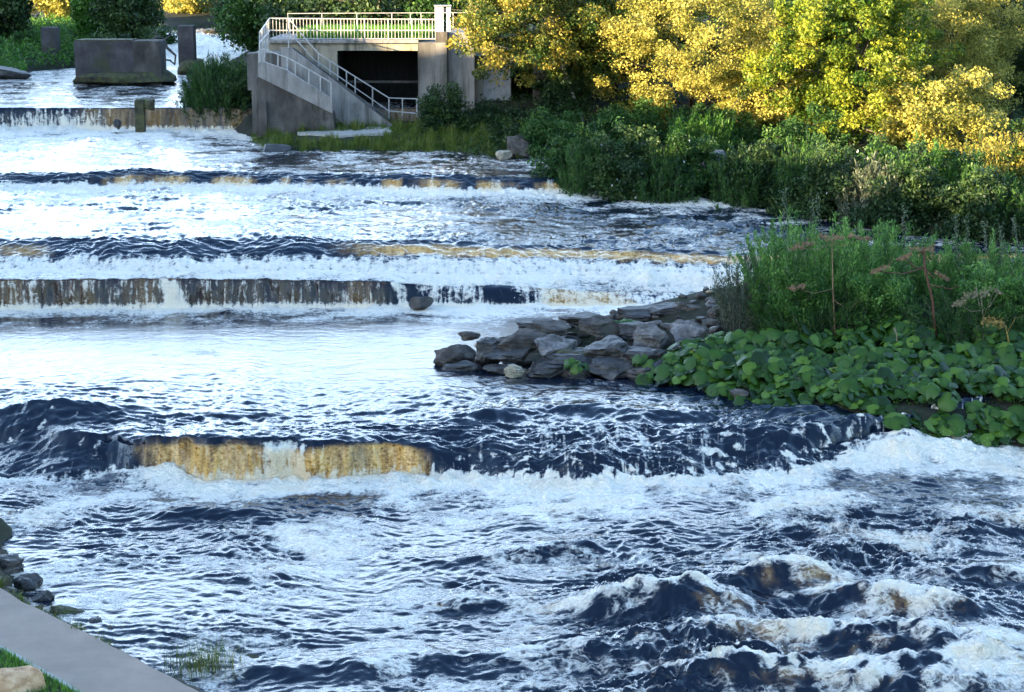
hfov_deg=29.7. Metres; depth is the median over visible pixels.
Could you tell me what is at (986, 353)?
broadleaf plant
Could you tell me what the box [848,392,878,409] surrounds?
broadleaf plant
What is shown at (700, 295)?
stone
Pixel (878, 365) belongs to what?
broadleaf plant
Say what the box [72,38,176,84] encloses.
bridge pier
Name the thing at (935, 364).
broadleaf plant
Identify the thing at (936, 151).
bush
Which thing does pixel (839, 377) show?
broadleaf plant
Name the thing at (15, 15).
broadleaf tree
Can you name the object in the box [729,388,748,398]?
rock
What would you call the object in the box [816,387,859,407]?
broadleaf plant
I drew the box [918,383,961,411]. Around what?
broadleaf plant
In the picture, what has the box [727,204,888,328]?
willow shrub
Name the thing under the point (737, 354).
broadleaf plant
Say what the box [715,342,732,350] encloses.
broadleaf plant
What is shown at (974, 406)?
broadleaf plant
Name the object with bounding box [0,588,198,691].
path
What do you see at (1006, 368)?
broadleaf plant
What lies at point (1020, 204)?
bush
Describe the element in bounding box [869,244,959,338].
dead hogweed
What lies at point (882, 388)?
broadleaf plant
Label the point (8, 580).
stone
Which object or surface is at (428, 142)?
bank grass
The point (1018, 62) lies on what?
tree
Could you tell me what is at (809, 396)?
broadleaf plant
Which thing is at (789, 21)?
dark tree
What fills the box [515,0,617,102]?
dark tree
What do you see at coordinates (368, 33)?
grass
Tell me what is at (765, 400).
broadleaf plant
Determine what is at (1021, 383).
broadleaf plant
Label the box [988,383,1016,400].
broadleaf plant
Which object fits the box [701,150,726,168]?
rock
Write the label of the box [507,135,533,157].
rock
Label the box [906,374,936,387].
broadleaf plant
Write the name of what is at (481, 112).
shrub
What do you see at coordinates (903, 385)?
broadleaf plant
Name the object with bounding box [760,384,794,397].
broadleaf plant
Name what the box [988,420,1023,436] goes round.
broadleaf plant
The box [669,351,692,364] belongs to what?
broadleaf plant
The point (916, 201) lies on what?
shrub
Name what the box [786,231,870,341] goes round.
dead hogweed
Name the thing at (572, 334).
stone
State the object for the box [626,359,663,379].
boulder
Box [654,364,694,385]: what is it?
broadleaf plant
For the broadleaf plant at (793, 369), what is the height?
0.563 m
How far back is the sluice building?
103.05 m
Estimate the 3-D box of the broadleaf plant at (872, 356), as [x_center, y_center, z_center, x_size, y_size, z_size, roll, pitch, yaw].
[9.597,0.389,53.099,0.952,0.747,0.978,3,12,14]
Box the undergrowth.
[469,43,1023,202]
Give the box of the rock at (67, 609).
[49,605,84,614]
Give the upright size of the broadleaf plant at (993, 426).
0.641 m
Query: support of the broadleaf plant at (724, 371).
on the ground at (246, 128)
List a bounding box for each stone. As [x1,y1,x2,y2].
[1,576,11,585]
[3,586,16,592]
[517,359,530,364]
[565,335,575,338]
[567,332,576,335]
[574,336,581,346]
[579,333,589,336]
[606,313,615,319]
[615,315,623,319]
[650,320,661,324]
[660,323,670,328]
[672,304,686,309]
[678,294,686,297]
[695,292,706,298]
[696,316,705,321]
[702,318,720,326]
[706,304,714,309]
[707,308,721,315]
[709,325,724,333]
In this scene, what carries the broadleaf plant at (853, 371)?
on the ground at (246, 128)
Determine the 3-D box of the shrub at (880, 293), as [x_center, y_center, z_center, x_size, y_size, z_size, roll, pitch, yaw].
[10.902,-1.407,55.938,2.687,2.661,2.043,0,12,0]
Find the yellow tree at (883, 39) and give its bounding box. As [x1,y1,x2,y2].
[736,0,968,146]
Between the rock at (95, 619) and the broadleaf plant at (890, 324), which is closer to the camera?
the rock at (95, 619)
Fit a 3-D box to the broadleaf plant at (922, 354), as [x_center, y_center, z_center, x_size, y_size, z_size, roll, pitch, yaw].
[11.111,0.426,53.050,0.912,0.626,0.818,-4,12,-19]
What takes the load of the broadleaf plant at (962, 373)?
on the ground at (246, 128)
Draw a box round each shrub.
[206,59,251,126]
[415,81,475,134]
[449,101,538,131]
[483,121,537,146]
[516,105,586,156]
[526,116,625,178]
[535,66,592,125]
[588,97,666,146]
[588,123,674,202]
[626,85,677,127]
[645,128,730,200]
[646,86,764,150]
[709,137,797,208]
[709,253,772,331]
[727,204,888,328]
[737,286,929,335]
[754,242,839,332]
[762,102,856,162]
[765,143,878,222]
[819,218,949,301]
[839,251,928,331]
[847,139,948,235]
[854,130,920,179]
[895,284,1023,350]
[900,228,1023,313]
[920,148,1004,210]
[927,165,1023,244]
[949,260,1023,327]
[977,238,1023,323]
[995,117,1023,191]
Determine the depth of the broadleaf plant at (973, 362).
52.22 m
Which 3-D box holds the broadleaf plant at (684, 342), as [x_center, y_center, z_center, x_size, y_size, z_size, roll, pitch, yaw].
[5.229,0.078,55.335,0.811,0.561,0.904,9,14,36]
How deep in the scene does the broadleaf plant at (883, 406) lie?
50.30 m
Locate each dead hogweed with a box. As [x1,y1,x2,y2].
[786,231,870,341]
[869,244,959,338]
[951,287,1003,340]
[981,315,1023,342]
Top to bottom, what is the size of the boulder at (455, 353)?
0.831 m
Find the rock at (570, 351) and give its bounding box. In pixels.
[556,349,587,355]
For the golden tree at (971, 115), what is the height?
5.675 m
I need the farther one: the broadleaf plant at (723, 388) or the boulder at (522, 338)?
the boulder at (522, 338)
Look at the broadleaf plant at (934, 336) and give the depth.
54.25 m
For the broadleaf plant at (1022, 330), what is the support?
on the ground at (246, 128)
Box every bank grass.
[0,12,161,71]
[250,108,524,157]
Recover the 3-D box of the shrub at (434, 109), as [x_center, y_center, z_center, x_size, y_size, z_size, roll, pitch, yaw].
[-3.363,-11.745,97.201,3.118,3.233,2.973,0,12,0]
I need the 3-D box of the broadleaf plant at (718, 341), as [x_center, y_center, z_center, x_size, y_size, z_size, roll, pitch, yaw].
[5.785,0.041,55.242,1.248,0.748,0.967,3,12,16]
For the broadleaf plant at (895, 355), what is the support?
on the ground at (246, 128)
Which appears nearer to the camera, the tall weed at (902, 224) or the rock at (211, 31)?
the tall weed at (902, 224)
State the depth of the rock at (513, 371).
55.11 m
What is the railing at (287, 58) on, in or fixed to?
on the wing wall
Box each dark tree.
[196,0,313,47]
[244,0,361,36]
[313,0,399,11]
[325,0,445,28]
[392,0,502,41]
[496,3,550,46]
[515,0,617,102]
[661,0,772,61]
[739,0,861,78]
[841,0,938,52]
[903,0,1023,60]
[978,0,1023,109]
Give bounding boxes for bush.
[8,27,40,45]
[86,30,131,37]
[155,23,177,43]
[172,50,251,128]
[551,129,619,197]
[630,138,700,204]
[664,108,738,153]
[701,137,780,209]
[771,127,850,212]
[830,150,908,228]
[885,128,963,187]
[943,162,1023,241]
[955,129,1023,182]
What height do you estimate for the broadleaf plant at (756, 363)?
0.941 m
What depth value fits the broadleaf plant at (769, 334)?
54.60 m
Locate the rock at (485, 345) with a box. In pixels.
[475,337,499,365]
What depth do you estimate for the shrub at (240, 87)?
104.34 m
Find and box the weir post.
[134,98,154,132]
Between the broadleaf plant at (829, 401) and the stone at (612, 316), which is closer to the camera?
the broadleaf plant at (829, 401)
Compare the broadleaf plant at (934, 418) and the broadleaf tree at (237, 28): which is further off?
the broadleaf tree at (237, 28)
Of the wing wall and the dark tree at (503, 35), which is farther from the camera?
the dark tree at (503, 35)
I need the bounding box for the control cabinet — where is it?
[434,5,451,31]
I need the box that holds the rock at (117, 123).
[113,119,121,129]
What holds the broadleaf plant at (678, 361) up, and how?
on the ground at (246, 128)
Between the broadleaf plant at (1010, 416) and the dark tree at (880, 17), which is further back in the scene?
the dark tree at (880, 17)
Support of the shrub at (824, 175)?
on the ground at (246, 128)
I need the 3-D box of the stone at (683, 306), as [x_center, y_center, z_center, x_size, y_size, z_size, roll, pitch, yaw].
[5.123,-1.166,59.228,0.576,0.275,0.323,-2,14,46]
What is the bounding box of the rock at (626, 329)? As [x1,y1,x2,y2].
[619,322,642,336]
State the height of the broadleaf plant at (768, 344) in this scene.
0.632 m
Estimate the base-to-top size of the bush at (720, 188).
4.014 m
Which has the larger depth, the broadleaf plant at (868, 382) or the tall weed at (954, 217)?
the tall weed at (954, 217)
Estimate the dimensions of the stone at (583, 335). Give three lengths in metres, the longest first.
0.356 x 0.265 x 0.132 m
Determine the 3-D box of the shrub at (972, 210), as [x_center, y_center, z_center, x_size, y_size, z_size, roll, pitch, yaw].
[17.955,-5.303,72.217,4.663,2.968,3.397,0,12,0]
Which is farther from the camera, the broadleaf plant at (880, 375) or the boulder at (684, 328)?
the boulder at (684, 328)
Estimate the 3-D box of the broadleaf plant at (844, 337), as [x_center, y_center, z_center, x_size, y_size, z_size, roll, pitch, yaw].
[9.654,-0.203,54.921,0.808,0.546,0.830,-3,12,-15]
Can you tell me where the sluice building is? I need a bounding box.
[268,28,474,119]
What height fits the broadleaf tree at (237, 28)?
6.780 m
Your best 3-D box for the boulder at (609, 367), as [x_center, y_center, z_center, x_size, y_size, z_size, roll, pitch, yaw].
[2.871,0.661,55.269,1.399,0.616,0.955,0,12,0]
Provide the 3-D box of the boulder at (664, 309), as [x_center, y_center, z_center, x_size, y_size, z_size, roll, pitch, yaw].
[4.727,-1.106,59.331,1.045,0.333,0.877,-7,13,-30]
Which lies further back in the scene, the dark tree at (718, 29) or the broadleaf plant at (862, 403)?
the dark tree at (718, 29)
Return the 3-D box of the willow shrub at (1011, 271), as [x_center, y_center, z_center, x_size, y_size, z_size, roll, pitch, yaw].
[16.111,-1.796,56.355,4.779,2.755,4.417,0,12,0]
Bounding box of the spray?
[0,118,1019,669]
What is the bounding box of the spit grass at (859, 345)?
[703,261,1022,408]
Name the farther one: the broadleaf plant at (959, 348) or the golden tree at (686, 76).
the golden tree at (686, 76)
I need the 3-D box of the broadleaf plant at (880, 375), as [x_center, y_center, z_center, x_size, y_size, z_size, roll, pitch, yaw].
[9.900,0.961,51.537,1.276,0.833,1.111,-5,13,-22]
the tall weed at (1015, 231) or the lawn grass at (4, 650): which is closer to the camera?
the lawn grass at (4, 650)
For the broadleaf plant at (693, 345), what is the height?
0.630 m
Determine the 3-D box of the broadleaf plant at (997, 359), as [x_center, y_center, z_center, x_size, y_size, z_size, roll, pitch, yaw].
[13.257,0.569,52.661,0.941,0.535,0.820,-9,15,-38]
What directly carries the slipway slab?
on the ground at (246, 128)
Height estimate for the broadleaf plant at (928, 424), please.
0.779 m
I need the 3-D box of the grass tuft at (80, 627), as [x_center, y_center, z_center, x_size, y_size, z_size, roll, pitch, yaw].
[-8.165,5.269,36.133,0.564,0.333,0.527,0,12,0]
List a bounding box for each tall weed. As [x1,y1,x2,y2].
[781,185,789,274]
[808,199,815,237]
[814,192,822,247]
[899,205,907,283]
[951,208,962,283]
[963,216,972,264]
[980,218,990,263]
[995,222,1004,268]
[1010,215,1020,259]
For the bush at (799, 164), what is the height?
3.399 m
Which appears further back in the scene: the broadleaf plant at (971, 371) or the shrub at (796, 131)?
the shrub at (796, 131)
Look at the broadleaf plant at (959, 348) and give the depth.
52.85 m
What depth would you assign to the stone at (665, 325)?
58.10 m
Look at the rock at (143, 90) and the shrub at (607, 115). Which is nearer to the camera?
the shrub at (607, 115)
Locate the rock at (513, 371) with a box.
[504,364,524,377]
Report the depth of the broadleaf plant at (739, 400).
52.00 m
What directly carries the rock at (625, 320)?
on the stone
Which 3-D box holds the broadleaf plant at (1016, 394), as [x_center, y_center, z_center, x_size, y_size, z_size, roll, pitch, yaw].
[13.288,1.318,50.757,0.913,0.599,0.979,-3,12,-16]
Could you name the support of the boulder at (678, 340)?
on the ground at (246, 128)
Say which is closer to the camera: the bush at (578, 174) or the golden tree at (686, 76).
the bush at (578, 174)
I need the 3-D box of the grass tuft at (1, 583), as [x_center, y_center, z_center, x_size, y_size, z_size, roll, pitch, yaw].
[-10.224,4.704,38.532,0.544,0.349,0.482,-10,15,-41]
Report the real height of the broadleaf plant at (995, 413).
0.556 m
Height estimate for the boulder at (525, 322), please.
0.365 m
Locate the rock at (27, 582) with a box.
[12,572,42,591]
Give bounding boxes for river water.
[0,28,1023,691]
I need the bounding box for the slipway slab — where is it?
[297,120,390,137]
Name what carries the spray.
on the river water
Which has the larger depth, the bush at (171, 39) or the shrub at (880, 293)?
the bush at (171, 39)
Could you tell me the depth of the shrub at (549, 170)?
83.94 m
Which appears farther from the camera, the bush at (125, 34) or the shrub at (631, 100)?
the bush at (125, 34)
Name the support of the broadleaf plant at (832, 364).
on the ground at (246, 128)
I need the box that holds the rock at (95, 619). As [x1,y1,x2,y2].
[89,616,101,622]
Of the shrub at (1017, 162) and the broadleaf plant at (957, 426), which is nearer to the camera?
the broadleaf plant at (957, 426)
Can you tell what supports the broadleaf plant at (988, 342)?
on the ground at (246, 128)
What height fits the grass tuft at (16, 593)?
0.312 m
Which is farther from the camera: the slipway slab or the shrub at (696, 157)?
the slipway slab
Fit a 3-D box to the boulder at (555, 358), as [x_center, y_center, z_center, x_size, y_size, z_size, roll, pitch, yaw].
[1.869,0.396,56.022,2.015,0.504,1.500,-9,14,-37]
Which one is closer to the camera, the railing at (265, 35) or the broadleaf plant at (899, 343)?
the broadleaf plant at (899, 343)
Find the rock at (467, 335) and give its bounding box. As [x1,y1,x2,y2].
[458,331,480,340]
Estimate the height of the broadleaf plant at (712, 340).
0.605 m
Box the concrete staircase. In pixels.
[247,47,392,126]
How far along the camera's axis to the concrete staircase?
99.64 m
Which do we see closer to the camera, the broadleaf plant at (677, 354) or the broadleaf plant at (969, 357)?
the broadleaf plant at (969, 357)
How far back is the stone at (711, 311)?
58.07 m
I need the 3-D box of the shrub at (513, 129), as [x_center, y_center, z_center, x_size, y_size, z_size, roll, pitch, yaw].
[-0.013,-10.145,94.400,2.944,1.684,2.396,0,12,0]
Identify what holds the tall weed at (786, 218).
on the ground at (246, 128)
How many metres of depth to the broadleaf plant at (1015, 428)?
49.91 m
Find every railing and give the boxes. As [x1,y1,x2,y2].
[258,49,331,96]
[259,18,270,61]
[269,18,434,39]
[287,12,481,27]
[288,18,418,117]
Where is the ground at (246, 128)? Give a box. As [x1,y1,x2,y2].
[0,4,1023,691]
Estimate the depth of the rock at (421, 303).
65.04 m
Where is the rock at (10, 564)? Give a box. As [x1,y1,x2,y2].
[0,554,23,574]
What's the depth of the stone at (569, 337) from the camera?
58.41 m
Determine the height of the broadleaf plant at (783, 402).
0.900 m
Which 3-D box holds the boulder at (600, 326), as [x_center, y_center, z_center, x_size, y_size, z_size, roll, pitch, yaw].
[2.702,-0.548,57.768,1.415,0.570,0.913,3,23,5]
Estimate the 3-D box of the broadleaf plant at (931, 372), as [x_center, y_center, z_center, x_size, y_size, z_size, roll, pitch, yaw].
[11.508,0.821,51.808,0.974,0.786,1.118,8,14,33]
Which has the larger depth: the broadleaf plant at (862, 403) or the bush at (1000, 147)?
the bush at (1000, 147)
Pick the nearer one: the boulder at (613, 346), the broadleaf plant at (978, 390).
the broadleaf plant at (978, 390)
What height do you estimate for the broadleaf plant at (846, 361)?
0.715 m
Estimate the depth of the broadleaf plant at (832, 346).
54.22 m
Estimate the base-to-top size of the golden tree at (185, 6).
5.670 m
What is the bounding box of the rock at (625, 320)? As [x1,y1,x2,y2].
[614,319,639,322]
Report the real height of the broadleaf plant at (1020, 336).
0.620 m
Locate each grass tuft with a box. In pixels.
[0,575,10,588]
[6,587,29,598]
[19,592,38,602]
[50,608,69,620]
[63,617,88,632]
[96,636,114,645]
[152,633,252,679]
[213,667,248,681]
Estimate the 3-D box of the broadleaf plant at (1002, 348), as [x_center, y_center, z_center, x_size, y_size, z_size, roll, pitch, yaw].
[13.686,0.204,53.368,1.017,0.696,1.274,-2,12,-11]
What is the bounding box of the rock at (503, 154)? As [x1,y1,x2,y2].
[495,150,511,159]
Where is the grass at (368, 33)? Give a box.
[295,23,434,39]
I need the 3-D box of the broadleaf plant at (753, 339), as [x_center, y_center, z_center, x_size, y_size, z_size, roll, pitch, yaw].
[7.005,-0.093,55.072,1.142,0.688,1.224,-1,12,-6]
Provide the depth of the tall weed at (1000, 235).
58.04 m
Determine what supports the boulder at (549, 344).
on the boulder at (555, 358)
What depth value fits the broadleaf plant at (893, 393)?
50.80 m
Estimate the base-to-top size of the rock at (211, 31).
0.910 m
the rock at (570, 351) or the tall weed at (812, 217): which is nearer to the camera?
the rock at (570, 351)
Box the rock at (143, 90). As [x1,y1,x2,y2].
[135,89,154,91]
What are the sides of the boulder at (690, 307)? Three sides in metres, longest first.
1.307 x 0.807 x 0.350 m
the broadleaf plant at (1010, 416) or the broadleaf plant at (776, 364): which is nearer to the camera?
the broadleaf plant at (1010, 416)
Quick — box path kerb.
[0,645,81,691]
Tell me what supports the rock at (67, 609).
on the ground at (246, 128)
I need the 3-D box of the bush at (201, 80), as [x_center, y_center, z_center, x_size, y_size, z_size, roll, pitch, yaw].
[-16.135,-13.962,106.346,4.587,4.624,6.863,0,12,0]
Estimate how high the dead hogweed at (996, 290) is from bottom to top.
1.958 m
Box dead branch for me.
[151,24,176,64]
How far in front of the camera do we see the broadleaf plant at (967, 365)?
52.16 m
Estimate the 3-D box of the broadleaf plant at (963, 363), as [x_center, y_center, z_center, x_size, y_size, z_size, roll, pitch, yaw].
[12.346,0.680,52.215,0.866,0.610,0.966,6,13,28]
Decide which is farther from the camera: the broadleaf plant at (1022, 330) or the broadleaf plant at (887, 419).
the broadleaf plant at (1022, 330)
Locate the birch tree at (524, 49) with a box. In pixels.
[444,0,623,123]
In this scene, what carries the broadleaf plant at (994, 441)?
on the ground at (246, 128)
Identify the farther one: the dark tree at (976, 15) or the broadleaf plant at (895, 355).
the dark tree at (976, 15)
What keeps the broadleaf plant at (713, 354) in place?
on the ground at (246, 128)
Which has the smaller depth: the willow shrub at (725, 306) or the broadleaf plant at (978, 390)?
the broadleaf plant at (978, 390)
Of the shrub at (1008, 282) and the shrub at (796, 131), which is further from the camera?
the shrub at (796, 131)
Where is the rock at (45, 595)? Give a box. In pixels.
[31,590,54,601]
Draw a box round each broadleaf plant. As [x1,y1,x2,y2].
[563,358,588,374]
[631,354,657,373]
[635,372,654,384]
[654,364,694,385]
[656,351,680,365]
[662,357,683,365]
[667,341,697,356]
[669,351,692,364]
[671,370,694,385]
[679,339,691,345]
[679,342,710,360]
[683,356,714,373]
[689,345,728,365]
[691,336,731,348]
[692,370,724,389]
[703,334,724,344]
[704,380,737,395]
[705,383,735,396]
[712,331,726,337]
[712,353,735,369]
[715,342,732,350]
[718,364,760,380]
[723,329,762,349]
[724,372,758,387]
[732,341,757,352]
[732,349,747,361]
[732,390,762,405]
[735,351,770,381]
[742,330,777,345]
[749,381,774,392]
[750,393,772,403]
[752,348,787,357]
[753,342,782,349]
[759,327,785,347]
[760,372,775,382]
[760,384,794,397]
[761,345,794,355]
[768,357,794,373]
[770,389,801,402]
[771,392,799,406]
[773,368,795,381]
[774,376,803,390]
[776,329,802,348]
[781,324,820,349]
[787,362,802,372]
[789,344,812,350]
[790,347,818,363]
[791,364,827,388]
[791,400,811,404]
[793,352,829,367]
[798,391,816,403]
[799,376,836,392]
[801,328,833,342]
[808,368,832,394]
[810,377,838,392]
[814,347,839,367]
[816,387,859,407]
[818,339,846,351]
[818,392,839,404]
[820,337,856,352]
[825,356,854,367]
[826,369,863,388]
[828,364,862,376]
[833,327,859,344]
[834,355,868,374]
[836,328,860,340]
[838,377,883,402]
[839,384,869,394]
[845,340,873,351]
[846,346,876,361]
[847,335,874,345]
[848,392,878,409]
[851,347,892,368]
[853,324,888,344]
[862,362,891,370]
[862,367,901,395]
[862,396,897,414]
[870,382,889,396]
[871,342,895,351]
[873,352,905,363]
[876,315,904,334]
[878,332,922,350]
[881,385,918,402]
[883,348,918,365]
[883,412,912,428]
[885,412,920,430]
[886,358,924,376]
[890,369,908,379]
[891,410,935,431]
[898,378,911,389]
[899,370,925,382]
[900,319,924,334]
[902,326,943,351]
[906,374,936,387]
[907,349,929,365]
[916,378,957,403]
[918,352,939,371]
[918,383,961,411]
[920,426,945,437]
[921,363,952,381]
[924,361,953,369]
[927,327,950,347]
[927,350,960,365]
[929,409,963,424]
[931,342,978,357]
[934,366,970,388]
[934,415,976,435]
[936,416,966,436]
[940,339,957,350]
[948,316,982,342]
[952,349,980,363]
[952,359,983,370]
[956,374,978,392]
[959,408,989,425]
[960,357,974,370]
[960,380,993,396]
[963,341,995,360]
[964,400,1001,423]
[965,433,981,445]
[968,356,1002,369]
[968,369,999,382]
[969,334,992,343]
[973,337,995,348]
[973,421,1012,438]
[974,366,1015,389]
[974,430,1014,446]
[983,363,1017,375]
[983,405,1014,426]
[984,320,1011,331]
[984,325,1017,340]
[987,357,999,364]
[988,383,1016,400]
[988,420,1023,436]
[991,340,1023,356]
[995,352,1021,358]
[995,410,1019,425]
[998,353,1023,369]
[1003,385,1023,402]
[1006,371,1020,387]
[1007,404,1023,426]
[1009,367,1023,381]
[1010,332,1023,342]
[1010,412,1019,430]
[1011,325,1023,333]
[1014,431,1023,443]
[1015,379,1023,387]
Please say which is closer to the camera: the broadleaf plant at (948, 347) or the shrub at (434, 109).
the broadleaf plant at (948, 347)
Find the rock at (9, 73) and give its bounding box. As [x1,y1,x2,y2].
[0,66,30,78]
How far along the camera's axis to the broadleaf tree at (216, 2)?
147.25 m
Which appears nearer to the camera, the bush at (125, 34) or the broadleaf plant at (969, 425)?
the broadleaf plant at (969, 425)
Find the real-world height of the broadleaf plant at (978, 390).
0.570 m
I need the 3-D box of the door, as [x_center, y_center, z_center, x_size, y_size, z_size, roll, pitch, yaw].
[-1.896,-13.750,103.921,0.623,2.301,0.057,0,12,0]
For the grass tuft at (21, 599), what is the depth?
38.06 m
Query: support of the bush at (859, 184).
on the ground at (246, 128)
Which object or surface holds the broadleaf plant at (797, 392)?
on the ground at (246, 128)
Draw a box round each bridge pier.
[40,27,62,56]
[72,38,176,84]
[177,25,203,74]
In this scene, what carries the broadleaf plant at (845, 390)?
on the ground at (246, 128)
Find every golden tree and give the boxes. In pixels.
[29,0,72,18]
[158,0,219,13]
[590,0,810,123]
[706,28,824,134]
[858,55,1015,158]
[878,0,1023,121]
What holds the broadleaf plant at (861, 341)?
on the ground at (246, 128)
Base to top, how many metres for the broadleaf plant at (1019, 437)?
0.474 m
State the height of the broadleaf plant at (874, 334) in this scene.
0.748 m
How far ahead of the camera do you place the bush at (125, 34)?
136.33 m
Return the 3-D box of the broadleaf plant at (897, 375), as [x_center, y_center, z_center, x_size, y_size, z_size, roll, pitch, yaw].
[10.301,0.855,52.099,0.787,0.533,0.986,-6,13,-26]
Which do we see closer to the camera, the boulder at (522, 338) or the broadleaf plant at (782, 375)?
the broadleaf plant at (782, 375)
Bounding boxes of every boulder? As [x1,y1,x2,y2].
[0,665,45,691]
[433,344,475,365]
[441,360,482,370]
[483,348,530,363]
[497,328,546,351]
[515,317,553,327]
[526,320,570,335]
[526,360,563,377]
[534,334,576,356]
[541,347,592,367]
[558,312,599,325]
[579,315,620,337]
[582,335,628,357]
[588,356,634,379]
[617,305,653,321]
[619,346,666,361]
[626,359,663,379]
[633,322,671,348]
[646,302,682,315]
[670,319,707,340]
[675,338,693,348]
[685,304,700,310]
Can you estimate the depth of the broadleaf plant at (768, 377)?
52.43 m
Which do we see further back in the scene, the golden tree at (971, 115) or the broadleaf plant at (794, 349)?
the golden tree at (971, 115)
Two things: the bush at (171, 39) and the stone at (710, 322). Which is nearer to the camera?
the stone at (710, 322)
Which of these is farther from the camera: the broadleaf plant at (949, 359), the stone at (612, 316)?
the stone at (612, 316)
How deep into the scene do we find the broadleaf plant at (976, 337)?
54.14 m
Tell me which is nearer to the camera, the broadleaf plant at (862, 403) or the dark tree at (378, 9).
the broadleaf plant at (862, 403)
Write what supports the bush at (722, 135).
on the ground at (246, 128)
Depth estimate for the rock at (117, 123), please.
101.74 m
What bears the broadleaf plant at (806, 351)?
on the ground at (246, 128)
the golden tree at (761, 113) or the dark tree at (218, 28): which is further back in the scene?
the dark tree at (218, 28)
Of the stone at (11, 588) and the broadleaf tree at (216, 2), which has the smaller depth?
the stone at (11, 588)
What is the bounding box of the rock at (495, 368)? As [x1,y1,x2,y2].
[483,364,507,374]
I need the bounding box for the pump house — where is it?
[475,51,547,102]
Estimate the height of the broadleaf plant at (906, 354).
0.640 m
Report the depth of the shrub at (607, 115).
92.68 m
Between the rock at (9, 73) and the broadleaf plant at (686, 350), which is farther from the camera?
the rock at (9, 73)
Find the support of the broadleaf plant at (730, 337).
on the ground at (246, 128)
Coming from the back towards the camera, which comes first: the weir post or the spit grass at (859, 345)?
the weir post
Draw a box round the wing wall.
[252,50,335,137]
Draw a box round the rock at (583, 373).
[561,368,589,377]
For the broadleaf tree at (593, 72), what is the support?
on the ground at (246, 128)
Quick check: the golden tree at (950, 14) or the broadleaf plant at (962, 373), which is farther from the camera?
the golden tree at (950, 14)
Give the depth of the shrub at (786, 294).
55.74 m
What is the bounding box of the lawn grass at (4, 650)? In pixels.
[0,647,82,691]
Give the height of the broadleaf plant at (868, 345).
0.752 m
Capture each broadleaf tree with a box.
[0,0,38,39]
[69,0,107,37]
[87,0,166,38]
[210,0,240,44]
[215,0,297,55]
[527,0,676,122]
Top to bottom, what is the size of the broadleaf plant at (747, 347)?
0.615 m
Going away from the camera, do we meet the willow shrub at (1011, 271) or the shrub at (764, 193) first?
the willow shrub at (1011, 271)
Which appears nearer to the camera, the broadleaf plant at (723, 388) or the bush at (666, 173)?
the broadleaf plant at (723, 388)
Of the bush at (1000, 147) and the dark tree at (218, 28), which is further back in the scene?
the dark tree at (218, 28)
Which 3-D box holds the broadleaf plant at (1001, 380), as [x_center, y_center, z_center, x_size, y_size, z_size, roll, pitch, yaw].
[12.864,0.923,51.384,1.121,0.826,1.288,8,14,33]
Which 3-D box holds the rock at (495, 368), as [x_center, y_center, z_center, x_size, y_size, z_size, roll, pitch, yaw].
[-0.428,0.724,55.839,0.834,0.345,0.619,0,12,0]
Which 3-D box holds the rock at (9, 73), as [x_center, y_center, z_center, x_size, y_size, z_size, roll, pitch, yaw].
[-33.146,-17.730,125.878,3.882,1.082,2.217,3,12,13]
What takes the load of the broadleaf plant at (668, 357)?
on the ground at (246, 128)
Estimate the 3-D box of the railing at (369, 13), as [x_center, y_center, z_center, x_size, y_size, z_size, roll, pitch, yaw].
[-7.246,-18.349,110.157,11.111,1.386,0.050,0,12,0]
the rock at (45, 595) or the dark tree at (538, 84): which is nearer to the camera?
the rock at (45, 595)
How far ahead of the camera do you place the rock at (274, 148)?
93.57 m
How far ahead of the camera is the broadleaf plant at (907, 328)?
54.34 m
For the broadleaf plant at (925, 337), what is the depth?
53.78 m
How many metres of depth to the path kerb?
33.84 m
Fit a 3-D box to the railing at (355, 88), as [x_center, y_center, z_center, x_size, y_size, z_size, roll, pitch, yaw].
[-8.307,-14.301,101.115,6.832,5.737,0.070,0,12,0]
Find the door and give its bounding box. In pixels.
[475,69,482,102]
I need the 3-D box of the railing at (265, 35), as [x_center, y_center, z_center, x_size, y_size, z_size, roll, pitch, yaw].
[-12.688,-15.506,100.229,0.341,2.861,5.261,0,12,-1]
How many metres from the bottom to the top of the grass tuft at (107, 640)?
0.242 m
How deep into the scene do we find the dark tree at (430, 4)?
118.72 m
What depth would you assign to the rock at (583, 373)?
55.26 m
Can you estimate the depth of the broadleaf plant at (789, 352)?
53.98 m
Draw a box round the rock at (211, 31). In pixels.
[203,28,222,33]
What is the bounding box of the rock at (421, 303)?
[409,296,432,309]
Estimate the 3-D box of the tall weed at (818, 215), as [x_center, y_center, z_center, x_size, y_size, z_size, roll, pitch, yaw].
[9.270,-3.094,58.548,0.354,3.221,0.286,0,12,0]
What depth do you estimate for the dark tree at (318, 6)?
124.48 m
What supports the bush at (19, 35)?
on the ground at (246, 128)
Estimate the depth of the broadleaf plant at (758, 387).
52.34 m
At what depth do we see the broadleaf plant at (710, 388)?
52.80 m
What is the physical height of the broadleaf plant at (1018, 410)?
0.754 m
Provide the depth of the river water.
47.92 m
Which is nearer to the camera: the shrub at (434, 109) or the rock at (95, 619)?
the rock at (95, 619)
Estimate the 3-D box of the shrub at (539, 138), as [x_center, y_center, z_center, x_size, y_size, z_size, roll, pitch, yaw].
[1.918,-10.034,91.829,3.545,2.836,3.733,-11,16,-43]
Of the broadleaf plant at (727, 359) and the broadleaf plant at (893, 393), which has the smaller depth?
the broadleaf plant at (893, 393)
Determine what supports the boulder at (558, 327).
on the ground at (246, 128)
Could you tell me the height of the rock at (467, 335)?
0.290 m
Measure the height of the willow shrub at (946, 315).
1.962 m
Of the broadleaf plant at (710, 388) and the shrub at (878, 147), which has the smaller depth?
the broadleaf plant at (710, 388)
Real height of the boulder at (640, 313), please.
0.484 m
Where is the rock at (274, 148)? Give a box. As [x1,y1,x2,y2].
[263,144,291,152]

